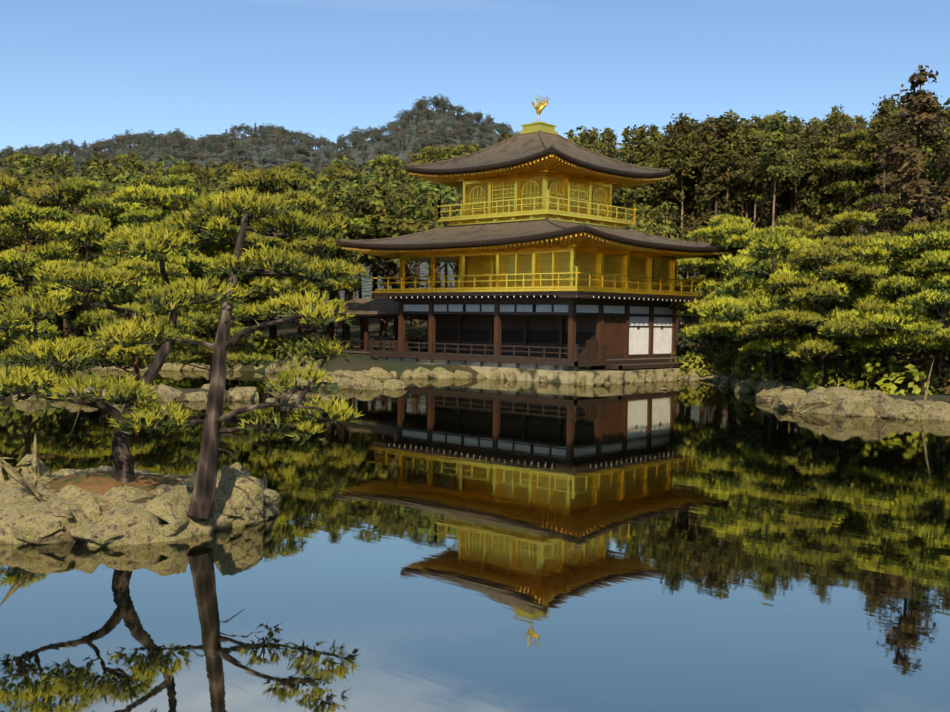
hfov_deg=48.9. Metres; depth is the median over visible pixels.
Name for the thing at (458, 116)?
far evergreen oak
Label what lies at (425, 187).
evergreen oak
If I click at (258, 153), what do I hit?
far evergreen oak
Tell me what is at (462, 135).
far evergreen oak
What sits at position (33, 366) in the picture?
shore shrub
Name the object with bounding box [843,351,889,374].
shore shrub
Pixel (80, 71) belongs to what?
sky
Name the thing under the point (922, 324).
garden pine
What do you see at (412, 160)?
tall red pine
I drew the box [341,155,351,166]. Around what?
far evergreen oak
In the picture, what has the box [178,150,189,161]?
far evergreen oak
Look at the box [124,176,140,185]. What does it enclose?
evergreen oak
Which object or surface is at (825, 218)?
cedar
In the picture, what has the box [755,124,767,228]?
plantation cedar
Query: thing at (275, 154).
far evergreen oak
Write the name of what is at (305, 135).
far evergreen oak
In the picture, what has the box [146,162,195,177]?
evergreen oak
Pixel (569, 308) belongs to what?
golden pavilion
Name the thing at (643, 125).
cedar
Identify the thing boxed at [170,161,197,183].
tall red pine
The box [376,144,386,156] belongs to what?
far evergreen oak
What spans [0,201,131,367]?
garden pine
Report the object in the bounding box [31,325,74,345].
shore shrub
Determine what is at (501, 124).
far evergreen oak
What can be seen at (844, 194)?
cedar
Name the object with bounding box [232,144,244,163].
far evergreen oak
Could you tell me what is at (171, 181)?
pine
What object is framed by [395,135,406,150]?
far evergreen oak
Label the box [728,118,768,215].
plantation cedar
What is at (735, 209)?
plantation cedar
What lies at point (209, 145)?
far evergreen oak
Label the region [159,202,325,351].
garden pine
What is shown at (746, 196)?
plantation cedar
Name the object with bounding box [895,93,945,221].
cedar
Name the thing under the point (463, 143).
far evergreen oak
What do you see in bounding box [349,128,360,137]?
far evergreen oak
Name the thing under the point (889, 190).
cedar
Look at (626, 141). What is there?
cedar
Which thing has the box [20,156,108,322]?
evergreen oak
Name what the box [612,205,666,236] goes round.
evergreen oak
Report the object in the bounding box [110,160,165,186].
evergreen oak
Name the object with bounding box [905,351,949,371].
shore shrub
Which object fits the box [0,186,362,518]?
islet pines
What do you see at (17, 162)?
evergreen oak
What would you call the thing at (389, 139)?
far evergreen oak
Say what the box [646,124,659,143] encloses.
cedar
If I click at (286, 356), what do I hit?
shore shrub
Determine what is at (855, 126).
plantation cedar
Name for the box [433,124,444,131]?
far evergreen oak
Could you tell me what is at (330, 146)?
far evergreen oak
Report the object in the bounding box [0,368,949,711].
pond water
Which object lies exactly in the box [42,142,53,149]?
far evergreen oak
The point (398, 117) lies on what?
far evergreen oak
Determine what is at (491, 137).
far evergreen oak
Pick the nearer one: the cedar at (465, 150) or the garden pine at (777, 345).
the garden pine at (777, 345)
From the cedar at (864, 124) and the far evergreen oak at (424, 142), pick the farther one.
the far evergreen oak at (424, 142)
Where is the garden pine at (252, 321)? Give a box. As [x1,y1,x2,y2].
[196,244,321,338]
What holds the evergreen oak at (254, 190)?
on the terrain
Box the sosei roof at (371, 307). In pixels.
[326,298,428,316]
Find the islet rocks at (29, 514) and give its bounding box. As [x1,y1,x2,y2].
[0,433,281,546]
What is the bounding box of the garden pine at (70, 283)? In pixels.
[62,246,101,315]
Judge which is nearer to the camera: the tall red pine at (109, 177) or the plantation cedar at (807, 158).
the plantation cedar at (807, 158)
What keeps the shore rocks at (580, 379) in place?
on the terrain
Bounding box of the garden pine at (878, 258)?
[855,254,922,277]
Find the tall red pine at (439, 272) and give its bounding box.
[413,146,457,287]
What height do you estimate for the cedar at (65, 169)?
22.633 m
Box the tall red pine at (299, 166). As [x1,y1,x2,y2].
[281,161,309,306]
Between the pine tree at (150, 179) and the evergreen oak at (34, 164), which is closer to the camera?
the pine tree at (150, 179)
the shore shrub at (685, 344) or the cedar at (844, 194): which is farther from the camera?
the cedar at (844, 194)
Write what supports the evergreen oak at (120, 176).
on the terrain
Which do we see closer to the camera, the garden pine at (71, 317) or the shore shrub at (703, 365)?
the shore shrub at (703, 365)
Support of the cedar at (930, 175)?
on the terrain
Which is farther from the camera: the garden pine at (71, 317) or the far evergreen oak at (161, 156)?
the far evergreen oak at (161, 156)
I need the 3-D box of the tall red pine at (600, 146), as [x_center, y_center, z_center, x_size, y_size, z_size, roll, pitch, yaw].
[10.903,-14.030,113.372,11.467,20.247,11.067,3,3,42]
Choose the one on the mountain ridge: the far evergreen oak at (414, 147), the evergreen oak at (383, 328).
the far evergreen oak at (414, 147)
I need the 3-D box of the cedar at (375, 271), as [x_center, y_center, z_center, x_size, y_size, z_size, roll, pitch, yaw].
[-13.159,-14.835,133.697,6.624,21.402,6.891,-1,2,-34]
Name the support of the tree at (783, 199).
on the terrain
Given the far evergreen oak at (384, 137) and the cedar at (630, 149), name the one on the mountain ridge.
the far evergreen oak at (384, 137)
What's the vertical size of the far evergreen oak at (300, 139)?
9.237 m
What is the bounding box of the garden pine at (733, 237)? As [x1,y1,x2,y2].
[668,216,754,365]
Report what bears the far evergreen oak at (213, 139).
on the mountain ridge
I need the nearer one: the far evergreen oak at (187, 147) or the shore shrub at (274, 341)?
the shore shrub at (274, 341)
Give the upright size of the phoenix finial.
1.626 m
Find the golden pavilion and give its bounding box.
[339,121,732,384]
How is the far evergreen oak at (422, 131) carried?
on the mountain ridge
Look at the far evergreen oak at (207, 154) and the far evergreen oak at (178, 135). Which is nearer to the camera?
the far evergreen oak at (207, 154)
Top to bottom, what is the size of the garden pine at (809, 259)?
5.666 m
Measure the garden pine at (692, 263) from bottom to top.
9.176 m
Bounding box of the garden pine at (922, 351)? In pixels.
[875,257,932,357]
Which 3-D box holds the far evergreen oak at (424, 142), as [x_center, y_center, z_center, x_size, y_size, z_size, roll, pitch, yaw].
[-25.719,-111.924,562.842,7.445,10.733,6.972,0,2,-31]
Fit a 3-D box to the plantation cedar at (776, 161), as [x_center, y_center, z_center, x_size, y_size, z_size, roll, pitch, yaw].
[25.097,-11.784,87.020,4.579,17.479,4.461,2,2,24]
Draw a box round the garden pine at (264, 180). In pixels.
[196,167,367,346]
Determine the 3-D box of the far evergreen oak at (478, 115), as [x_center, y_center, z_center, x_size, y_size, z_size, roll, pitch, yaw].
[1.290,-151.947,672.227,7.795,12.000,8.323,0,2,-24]
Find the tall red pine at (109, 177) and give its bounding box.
[107,160,153,181]
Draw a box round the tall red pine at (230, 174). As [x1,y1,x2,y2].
[227,168,244,176]
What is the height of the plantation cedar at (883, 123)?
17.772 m
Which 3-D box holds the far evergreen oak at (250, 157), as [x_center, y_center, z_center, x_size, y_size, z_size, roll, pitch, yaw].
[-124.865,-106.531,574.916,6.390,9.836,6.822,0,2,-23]
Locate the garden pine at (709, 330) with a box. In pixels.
[694,256,896,379]
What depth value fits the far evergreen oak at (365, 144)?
616.31 m
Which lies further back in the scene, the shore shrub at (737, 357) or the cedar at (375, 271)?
the cedar at (375, 271)
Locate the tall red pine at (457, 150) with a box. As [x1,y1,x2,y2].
[449,144,475,154]
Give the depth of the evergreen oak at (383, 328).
87.38 m
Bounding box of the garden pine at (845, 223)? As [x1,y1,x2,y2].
[807,210,888,280]
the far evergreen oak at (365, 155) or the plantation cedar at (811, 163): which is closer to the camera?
the plantation cedar at (811, 163)
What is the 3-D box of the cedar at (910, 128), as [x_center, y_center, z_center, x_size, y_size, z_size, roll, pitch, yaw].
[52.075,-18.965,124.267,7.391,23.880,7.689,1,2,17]
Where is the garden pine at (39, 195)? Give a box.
[0,182,112,323]
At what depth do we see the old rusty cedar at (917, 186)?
62.04 m
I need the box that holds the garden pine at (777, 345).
[737,261,924,386]
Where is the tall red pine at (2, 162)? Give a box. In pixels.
[0,157,6,166]
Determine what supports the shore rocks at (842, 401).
in the pond water
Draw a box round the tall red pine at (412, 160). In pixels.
[400,153,426,180]
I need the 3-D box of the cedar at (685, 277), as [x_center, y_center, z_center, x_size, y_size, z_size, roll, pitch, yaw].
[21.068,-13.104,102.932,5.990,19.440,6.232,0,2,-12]
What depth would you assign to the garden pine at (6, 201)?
55.55 m
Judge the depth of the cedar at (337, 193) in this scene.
67.93 m
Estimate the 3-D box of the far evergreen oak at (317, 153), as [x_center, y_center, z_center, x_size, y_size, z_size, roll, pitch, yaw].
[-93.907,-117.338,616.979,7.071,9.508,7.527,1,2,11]
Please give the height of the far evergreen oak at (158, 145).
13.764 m
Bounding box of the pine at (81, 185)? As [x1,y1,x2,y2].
[36,175,121,337]
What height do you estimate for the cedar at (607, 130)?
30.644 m
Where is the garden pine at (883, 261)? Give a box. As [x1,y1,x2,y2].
[782,257,911,340]
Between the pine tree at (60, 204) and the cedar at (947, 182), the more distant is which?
the cedar at (947, 182)
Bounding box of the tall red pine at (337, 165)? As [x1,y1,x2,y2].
[315,163,346,298]
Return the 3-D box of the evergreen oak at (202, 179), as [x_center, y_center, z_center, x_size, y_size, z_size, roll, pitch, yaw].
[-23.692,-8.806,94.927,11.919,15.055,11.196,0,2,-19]
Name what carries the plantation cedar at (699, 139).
on the terrain
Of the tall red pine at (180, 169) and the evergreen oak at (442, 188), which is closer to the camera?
the evergreen oak at (442, 188)
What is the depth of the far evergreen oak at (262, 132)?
645.36 m
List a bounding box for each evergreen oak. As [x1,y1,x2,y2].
[0,168,15,178]
[0,171,23,312]
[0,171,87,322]
[3,147,16,163]
[5,159,46,322]
[6,165,35,275]
[7,167,37,180]
[9,173,50,312]
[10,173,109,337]
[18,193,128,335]
[19,145,32,154]
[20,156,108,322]
[38,179,68,334]
[40,145,49,154]
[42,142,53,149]
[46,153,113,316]
[49,175,124,213]
[60,140,69,154]
[64,139,77,156]
[72,147,84,164]
[78,182,138,336]
[82,145,93,153]
[83,151,91,157]
[91,142,101,151]
[92,187,148,230]
[96,172,139,194]
[99,142,109,149]
[100,145,113,162]
[105,161,126,183]
[109,141,120,149]
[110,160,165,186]
[117,141,125,149]
[118,135,128,141]
[124,129,137,147]
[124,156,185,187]
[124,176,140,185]
[126,139,135,145]
[133,134,146,141]
[135,149,145,158]
[139,145,155,161]
[143,130,152,137]
[146,137,155,150]
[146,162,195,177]
[150,138,165,159]
[155,186,262,336]
[158,152,166,160]
[160,134,172,144]
[167,136,178,144]
[167,141,178,158]
[169,128,183,148]
[169,149,178,162]
[172,128,185,138]
[173,133,181,151]
[178,138,188,146]
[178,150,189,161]
[181,173,241,195]
[183,143,196,151]
[183,150,192,162]
[187,152,198,161]
[192,139,202,155]
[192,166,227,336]
[196,175,231,188]
[197,151,207,167]
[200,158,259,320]
[203,150,212,164]
[203,171,312,204]
[205,141,216,158]
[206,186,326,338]
[209,136,219,149]
[214,144,225,158]
[217,156,230,164]
[226,148,237,158]
[227,137,236,148]
[227,153,237,163]
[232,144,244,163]
[234,125,242,137]
[240,123,250,134]
[240,138,252,154]
[242,169,306,320]
[243,154,253,161]
[248,132,259,145]
[251,186,317,335]
[253,148,262,157]
[254,137,264,150]
[257,153,267,169]
[258,123,269,139]
[258,158,268,166]
[259,128,272,135]
[261,134,268,145]
[267,150,279,163]
[268,156,275,163]
[270,137,283,150]
[273,130,284,137]
[280,149,291,158]
[283,147,293,160]
[289,142,302,153]
[293,170,373,338]
[294,158,306,164]
[297,154,308,160]
[298,172,410,341]
[299,136,307,141]
[300,147,309,161]
[304,132,315,139]
[304,138,314,156]
[307,163,318,178]
[307,182,381,340]
[308,168,374,295]
[311,150,320,156]
[318,137,330,146]
[320,143,332,157]
[323,151,331,159]
[330,155,373,298]
[331,180,458,319]
[336,143,345,151]
[336,150,347,159]
[341,139,351,153]
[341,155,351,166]
[348,160,428,336]
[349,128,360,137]
[350,155,452,325]
[358,151,367,160]
[359,140,369,150]
[364,126,374,142]
[364,149,433,288]
[373,132,383,147]
[374,125,383,134]
[374,145,386,154]
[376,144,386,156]
[380,149,390,154]
[381,124,392,132]
[381,133,392,141]
[384,178,462,287]
[386,134,396,149]
[390,182,462,284]
[392,125,401,133]
[392,132,402,148]
[394,111,403,120]
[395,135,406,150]
[401,110,413,127]
[407,127,415,139]
[410,99,422,119]
[411,144,418,154]
[416,134,429,148]
[417,151,468,215]
[418,126,430,134]
[421,111,430,125]
[421,138,433,147]
[422,108,433,125]
[427,123,437,130]
[429,111,441,126]
[431,98,441,114]
[433,94,445,114]
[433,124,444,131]
[434,106,443,113]
[439,119,450,130]
[441,137,450,144]
[443,96,449,114]
[447,130,456,138]
[451,112,461,120]
[451,200,462,207]
[453,122,463,130]
[456,105,466,113]
[456,133,512,197]
[457,130,468,140]
[459,120,471,127]
[459,138,470,146]
[462,111,470,118]
[463,125,472,139]
[464,116,475,124]
[470,110,481,120]
[476,130,485,138]
[478,126,487,136]
[483,125,494,139]
[486,134,495,139]
[495,122,505,137]
[497,126,509,138]
[568,126,630,198]
[612,167,712,236]
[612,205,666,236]
[618,203,672,235]
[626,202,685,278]
[627,203,686,269]
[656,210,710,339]
[920,97,949,193]
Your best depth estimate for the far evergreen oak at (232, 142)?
614.52 m
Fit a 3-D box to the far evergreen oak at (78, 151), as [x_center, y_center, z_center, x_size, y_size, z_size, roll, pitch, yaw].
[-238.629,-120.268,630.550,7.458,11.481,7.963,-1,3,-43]
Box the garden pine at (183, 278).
[130,242,223,337]
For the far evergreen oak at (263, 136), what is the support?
on the mountain ridge
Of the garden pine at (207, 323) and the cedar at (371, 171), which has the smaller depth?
the garden pine at (207, 323)
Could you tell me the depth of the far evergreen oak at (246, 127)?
682.03 m
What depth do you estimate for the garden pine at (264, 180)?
60.95 m
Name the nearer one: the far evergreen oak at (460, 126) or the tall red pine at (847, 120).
the tall red pine at (847, 120)
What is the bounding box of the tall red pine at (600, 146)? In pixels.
[568,135,627,205]
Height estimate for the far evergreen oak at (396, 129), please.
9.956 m
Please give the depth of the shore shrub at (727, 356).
53.86 m
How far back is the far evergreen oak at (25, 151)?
649.28 m
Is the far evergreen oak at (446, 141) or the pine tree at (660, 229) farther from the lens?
the far evergreen oak at (446, 141)
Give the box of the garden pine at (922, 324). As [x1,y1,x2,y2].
[846,229,949,393]
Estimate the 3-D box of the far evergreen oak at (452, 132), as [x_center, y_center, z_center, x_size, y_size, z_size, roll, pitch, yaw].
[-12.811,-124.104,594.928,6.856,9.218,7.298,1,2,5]
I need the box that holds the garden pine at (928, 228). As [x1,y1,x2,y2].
[899,201,949,238]
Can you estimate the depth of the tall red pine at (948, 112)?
120.69 m
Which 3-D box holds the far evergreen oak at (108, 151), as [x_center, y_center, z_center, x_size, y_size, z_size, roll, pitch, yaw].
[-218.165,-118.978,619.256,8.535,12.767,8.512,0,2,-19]
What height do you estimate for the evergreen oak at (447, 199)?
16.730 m
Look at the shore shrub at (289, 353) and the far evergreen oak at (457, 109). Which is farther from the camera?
the far evergreen oak at (457, 109)
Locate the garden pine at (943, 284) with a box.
[863,237,949,391]
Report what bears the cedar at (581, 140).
on the terrain
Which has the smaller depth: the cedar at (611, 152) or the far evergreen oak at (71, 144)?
the cedar at (611, 152)
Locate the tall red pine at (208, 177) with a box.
[196,167,219,184]
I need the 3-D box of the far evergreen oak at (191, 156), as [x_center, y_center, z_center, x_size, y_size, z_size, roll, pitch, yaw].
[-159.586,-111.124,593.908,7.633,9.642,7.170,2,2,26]
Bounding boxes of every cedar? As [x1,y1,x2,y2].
[29,154,43,279]
[39,152,58,175]
[55,154,76,178]
[58,155,77,182]
[80,160,93,176]
[86,151,103,175]
[97,157,112,177]
[118,152,141,181]
[122,152,142,186]
[185,161,202,185]
[208,162,220,178]
[214,161,231,180]
[247,163,262,170]
[254,137,259,151]
[301,170,314,279]
[313,178,361,338]
[314,175,325,319]
[340,166,375,321]
[358,171,366,298]
[360,167,394,331]
[362,159,381,298]
[367,156,377,288]
[372,192,423,339]
[389,161,401,288]
[438,144,454,287]
[453,143,471,187]
[471,142,480,151]
[563,133,576,139]
[573,130,594,150]
[583,130,599,152]
[586,129,604,154]
[592,127,604,153]
[597,132,607,143]
[602,127,619,156]
[602,130,629,217]
[615,126,634,161]
[618,125,672,228]
[619,124,645,217]
[628,124,649,195]
[633,125,668,217]
[641,133,690,236]
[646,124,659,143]
[656,113,699,323]
[656,122,697,238]
[657,113,703,325]
[683,115,740,323]
[683,136,705,291]
[684,115,746,242]
[684,122,735,295]
[689,122,702,319]
[695,109,762,214]
[712,116,756,232]
[719,144,768,221]
[724,194,770,227]
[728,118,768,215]
[729,133,785,232]
[732,121,743,216]
[744,114,765,221]
[744,125,792,231]
[752,110,804,226]
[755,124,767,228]
[760,196,761,229]
[763,128,784,226]
[768,124,819,220]
[773,115,812,214]
[776,143,805,220]
[787,115,805,215]
[788,133,837,222]
[792,123,851,241]
[799,121,818,219]
[799,129,819,220]
[805,117,821,219]
[806,123,818,137]
[810,104,858,236]
[821,121,857,239]
[824,112,865,210]
[847,122,864,233]
[848,111,904,230]
[849,95,910,233]
[850,117,867,131]
[852,120,882,232]
[853,115,868,230]
[855,65,949,239]
[858,113,878,230]
[877,111,926,221]
[886,97,900,192]
[893,103,920,219]
[895,90,948,205]
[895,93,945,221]
[897,117,921,233]
[901,99,949,224]
[931,121,949,209]
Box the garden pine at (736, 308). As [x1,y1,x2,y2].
[678,231,842,380]
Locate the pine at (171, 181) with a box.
[117,174,229,252]
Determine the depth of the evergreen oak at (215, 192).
66.23 m
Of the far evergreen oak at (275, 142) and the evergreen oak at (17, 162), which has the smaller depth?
the evergreen oak at (17, 162)
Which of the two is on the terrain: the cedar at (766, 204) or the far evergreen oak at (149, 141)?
the cedar at (766, 204)
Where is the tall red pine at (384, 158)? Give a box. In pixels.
[355,154,404,186]
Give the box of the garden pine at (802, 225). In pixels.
[764,212,825,240]
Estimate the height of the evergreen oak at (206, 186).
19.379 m
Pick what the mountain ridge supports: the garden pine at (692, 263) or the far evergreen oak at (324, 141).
the far evergreen oak at (324, 141)
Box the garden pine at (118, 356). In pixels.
[59,258,196,381]
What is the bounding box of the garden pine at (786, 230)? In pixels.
[699,224,821,324]
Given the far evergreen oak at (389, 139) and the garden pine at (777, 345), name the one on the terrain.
the garden pine at (777, 345)
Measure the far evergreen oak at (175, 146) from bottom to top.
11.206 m
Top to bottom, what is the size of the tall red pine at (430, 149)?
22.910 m
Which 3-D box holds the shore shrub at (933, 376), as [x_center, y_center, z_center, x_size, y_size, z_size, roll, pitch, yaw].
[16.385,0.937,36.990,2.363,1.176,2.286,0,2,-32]
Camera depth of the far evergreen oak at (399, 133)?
606.20 m
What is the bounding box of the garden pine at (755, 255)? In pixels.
[713,243,827,360]
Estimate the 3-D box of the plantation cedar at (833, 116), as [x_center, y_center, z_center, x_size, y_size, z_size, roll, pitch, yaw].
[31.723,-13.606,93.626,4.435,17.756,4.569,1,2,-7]
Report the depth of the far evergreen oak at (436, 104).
657.82 m
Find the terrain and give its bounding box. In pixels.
[0,310,949,503]
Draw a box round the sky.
[0,0,949,162]
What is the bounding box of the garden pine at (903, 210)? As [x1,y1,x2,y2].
[851,207,911,237]
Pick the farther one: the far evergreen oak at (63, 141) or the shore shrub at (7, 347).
the far evergreen oak at (63, 141)
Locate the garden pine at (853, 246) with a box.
[811,233,931,369]
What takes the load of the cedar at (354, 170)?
on the terrain
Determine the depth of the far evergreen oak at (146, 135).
672.72 m
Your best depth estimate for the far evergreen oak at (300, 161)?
575.21 m
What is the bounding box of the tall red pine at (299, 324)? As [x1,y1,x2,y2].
[286,183,322,332]
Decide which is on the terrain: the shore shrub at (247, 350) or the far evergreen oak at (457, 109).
the shore shrub at (247, 350)
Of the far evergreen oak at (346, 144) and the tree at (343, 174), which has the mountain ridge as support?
the far evergreen oak at (346, 144)
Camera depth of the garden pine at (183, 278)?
59.73 m
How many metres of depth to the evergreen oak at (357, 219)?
73.58 m
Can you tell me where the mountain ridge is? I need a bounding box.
[0,111,876,308]
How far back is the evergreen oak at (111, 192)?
80.23 m
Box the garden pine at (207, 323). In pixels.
[141,289,273,383]
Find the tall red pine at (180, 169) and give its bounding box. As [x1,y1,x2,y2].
[167,165,199,179]
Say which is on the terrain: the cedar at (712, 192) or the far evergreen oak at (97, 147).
the cedar at (712, 192)
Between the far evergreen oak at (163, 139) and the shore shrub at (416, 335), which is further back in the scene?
the far evergreen oak at (163, 139)
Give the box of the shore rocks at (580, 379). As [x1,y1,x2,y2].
[265,362,705,401]
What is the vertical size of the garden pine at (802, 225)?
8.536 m
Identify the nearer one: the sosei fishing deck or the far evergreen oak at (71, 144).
the sosei fishing deck
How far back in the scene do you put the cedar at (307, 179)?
137.78 m
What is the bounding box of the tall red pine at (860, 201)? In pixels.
[801,128,909,231]
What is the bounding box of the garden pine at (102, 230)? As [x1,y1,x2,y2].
[9,216,169,355]
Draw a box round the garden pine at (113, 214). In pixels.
[30,201,194,320]
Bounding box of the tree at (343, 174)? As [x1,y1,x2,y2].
[313,165,364,300]
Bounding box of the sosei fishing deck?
[330,316,428,354]
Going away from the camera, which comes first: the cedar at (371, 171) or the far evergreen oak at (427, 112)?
the cedar at (371, 171)
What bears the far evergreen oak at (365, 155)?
on the mountain ridge
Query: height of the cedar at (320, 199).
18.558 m
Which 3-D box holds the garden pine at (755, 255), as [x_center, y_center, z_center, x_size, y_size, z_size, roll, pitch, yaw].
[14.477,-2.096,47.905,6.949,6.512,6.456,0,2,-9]
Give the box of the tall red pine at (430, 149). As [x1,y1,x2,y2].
[405,145,444,185]
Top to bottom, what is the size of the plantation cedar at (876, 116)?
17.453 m
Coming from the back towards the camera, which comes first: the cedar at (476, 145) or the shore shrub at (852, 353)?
the cedar at (476, 145)
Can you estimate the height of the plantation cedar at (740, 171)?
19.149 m
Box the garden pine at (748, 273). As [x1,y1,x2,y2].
[711,244,815,367]
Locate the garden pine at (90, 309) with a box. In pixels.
[76,235,205,322]
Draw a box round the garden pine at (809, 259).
[734,243,897,387]
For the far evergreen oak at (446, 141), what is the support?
on the mountain ridge
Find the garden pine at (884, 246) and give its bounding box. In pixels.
[794,232,948,387]
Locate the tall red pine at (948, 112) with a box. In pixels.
[938,110,949,181]
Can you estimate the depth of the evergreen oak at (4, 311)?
121.02 m
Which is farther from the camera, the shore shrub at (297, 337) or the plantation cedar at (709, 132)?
the plantation cedar at (709, 132)
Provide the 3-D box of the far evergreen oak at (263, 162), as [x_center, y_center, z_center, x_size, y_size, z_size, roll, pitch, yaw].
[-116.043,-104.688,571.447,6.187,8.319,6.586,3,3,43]
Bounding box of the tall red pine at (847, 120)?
[799,114,867,251]
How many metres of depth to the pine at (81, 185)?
59.05 m
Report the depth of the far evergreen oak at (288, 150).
599.25 m
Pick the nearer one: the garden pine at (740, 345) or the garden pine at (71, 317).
the garden pine at (740, 345)
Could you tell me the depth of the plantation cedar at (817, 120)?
116.69 m
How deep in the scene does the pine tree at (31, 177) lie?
69.98 m
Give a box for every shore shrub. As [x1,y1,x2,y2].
[0,337,23,354]
[0,348,74,389]
[0,358,51,376]
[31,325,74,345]
[212,338,261,355]
[248,335,280,354]
[256,339,298,357]
[269,337,306,356]
[269,338,330,368]
[276,346,304,358]
[278,333,317,349]
[280,335,316,350]
[283,338,322,357]
[293,325,353,352]
[405,330,426,348]
[668,351,719,375]
[676,334,717,356]
[676,346,692,356]
[681,347,708,356]
[689,340,743,353]
[690,354,732,374]
[711,340,753,367]
[721,351,780,375]
[726,350,748,365]
[738,358,768,375]
[742,357,781,375]
[750,355,804,379]
[751,366,797,382]
[789,350,873,380]
[789,357,834,372]
[797,364,859,389]
[813,370,848,385]
[825,365,878,387]
[826,355,893,377]
[827,350,895,368]
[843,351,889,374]
[851,360,939,395]
[856,351,928,381]
[872,357,935,386]
[878,349,923,370]
[878,353,949,394]
[880,371,930,392]
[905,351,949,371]
[906,368,949,393]
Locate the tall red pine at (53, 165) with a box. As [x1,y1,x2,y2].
[28,155,74,177]
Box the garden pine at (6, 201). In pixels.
[0,174,77,307]
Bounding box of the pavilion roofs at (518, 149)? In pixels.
[336,130,738,252]
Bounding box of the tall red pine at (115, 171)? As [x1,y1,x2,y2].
[106,154,145,183]
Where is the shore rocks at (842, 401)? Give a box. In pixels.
[0,359,949,420]
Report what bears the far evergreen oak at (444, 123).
on the mountain ridge
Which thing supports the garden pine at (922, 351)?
on the terrain
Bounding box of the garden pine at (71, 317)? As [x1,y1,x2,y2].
[65,276,144,334]
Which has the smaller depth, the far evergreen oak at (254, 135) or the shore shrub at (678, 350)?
the shore shrub at (678, 350)
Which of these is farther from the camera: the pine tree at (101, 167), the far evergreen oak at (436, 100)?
the far evergreen oak at (436, 100)
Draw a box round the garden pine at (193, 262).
[101,181,257,357]
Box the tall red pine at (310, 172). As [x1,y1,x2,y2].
[293,166,322,197]
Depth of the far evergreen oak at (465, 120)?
638.00 m
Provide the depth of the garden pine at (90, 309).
56.22 m
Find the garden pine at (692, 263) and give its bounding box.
[676,212,758,352]
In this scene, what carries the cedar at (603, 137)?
on the terrain
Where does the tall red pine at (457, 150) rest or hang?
on the terrain
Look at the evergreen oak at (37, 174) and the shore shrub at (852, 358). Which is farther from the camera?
the evergreen oak at (37, 174)
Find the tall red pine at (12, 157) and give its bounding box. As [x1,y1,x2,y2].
[2,153,45,313]
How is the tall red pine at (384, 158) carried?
on the terrain
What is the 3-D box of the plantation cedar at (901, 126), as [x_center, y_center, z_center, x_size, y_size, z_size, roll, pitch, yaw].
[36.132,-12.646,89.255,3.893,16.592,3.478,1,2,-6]
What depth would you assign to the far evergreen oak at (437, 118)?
620.55 m
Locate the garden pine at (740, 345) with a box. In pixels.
[715,281,795,373]
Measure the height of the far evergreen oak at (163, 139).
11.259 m
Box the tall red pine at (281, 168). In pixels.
[269,165,291,323]
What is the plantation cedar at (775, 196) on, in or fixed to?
on the terrain
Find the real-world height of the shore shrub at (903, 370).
1.320 m
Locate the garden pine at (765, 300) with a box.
[727,255,921,379]
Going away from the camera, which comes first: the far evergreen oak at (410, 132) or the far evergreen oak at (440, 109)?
the far evergreen oak at (410, 132)
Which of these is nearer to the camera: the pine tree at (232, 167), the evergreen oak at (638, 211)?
the evergreen oak at (638, 211)
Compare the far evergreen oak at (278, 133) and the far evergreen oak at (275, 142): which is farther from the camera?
the far evergreen oak at (278, 133)
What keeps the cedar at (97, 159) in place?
on the terrain
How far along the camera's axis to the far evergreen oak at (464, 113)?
679.41 m
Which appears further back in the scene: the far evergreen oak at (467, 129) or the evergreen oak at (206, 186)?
the far evergreen oak at (467, 129)
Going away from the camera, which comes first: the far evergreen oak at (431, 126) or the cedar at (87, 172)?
the cedar at (87, 172)
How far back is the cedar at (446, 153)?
119.65 m
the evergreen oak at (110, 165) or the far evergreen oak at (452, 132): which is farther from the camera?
the far evergreen oak at (452, 132)
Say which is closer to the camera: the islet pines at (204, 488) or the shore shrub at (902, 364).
the islet pines at (204, 488)
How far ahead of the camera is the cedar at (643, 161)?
91.49 m
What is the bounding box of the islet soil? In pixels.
[45,471,180,495]
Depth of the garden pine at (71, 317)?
65.78 m
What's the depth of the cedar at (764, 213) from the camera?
114.66 m
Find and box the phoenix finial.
[532,95,549,117]
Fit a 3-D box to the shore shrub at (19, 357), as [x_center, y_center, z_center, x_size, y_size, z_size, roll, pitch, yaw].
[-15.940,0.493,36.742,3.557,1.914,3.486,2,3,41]
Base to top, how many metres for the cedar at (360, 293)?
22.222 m
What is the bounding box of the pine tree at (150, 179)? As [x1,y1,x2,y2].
[123,175,167,221]
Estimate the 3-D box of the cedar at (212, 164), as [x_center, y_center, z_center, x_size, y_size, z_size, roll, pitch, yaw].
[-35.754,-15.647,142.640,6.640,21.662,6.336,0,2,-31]
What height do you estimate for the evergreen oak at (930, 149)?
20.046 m
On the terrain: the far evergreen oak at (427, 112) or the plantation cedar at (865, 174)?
the plantation cedar at (865, 174)
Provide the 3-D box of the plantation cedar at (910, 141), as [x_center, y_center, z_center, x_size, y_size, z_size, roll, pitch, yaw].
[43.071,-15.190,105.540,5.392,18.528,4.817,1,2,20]
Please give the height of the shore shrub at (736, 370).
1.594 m
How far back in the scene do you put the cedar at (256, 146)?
614.84 m
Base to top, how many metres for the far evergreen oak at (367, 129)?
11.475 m
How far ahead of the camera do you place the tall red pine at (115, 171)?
140.25 m
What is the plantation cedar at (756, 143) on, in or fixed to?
on the terrain
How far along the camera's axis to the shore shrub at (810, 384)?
37.87 m
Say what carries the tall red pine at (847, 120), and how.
on the terrain
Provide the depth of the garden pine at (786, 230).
52.17 m
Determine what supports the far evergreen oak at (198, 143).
on the mountain ridge
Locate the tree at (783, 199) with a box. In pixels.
[718,114,807,225]
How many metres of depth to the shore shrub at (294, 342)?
60.34 m

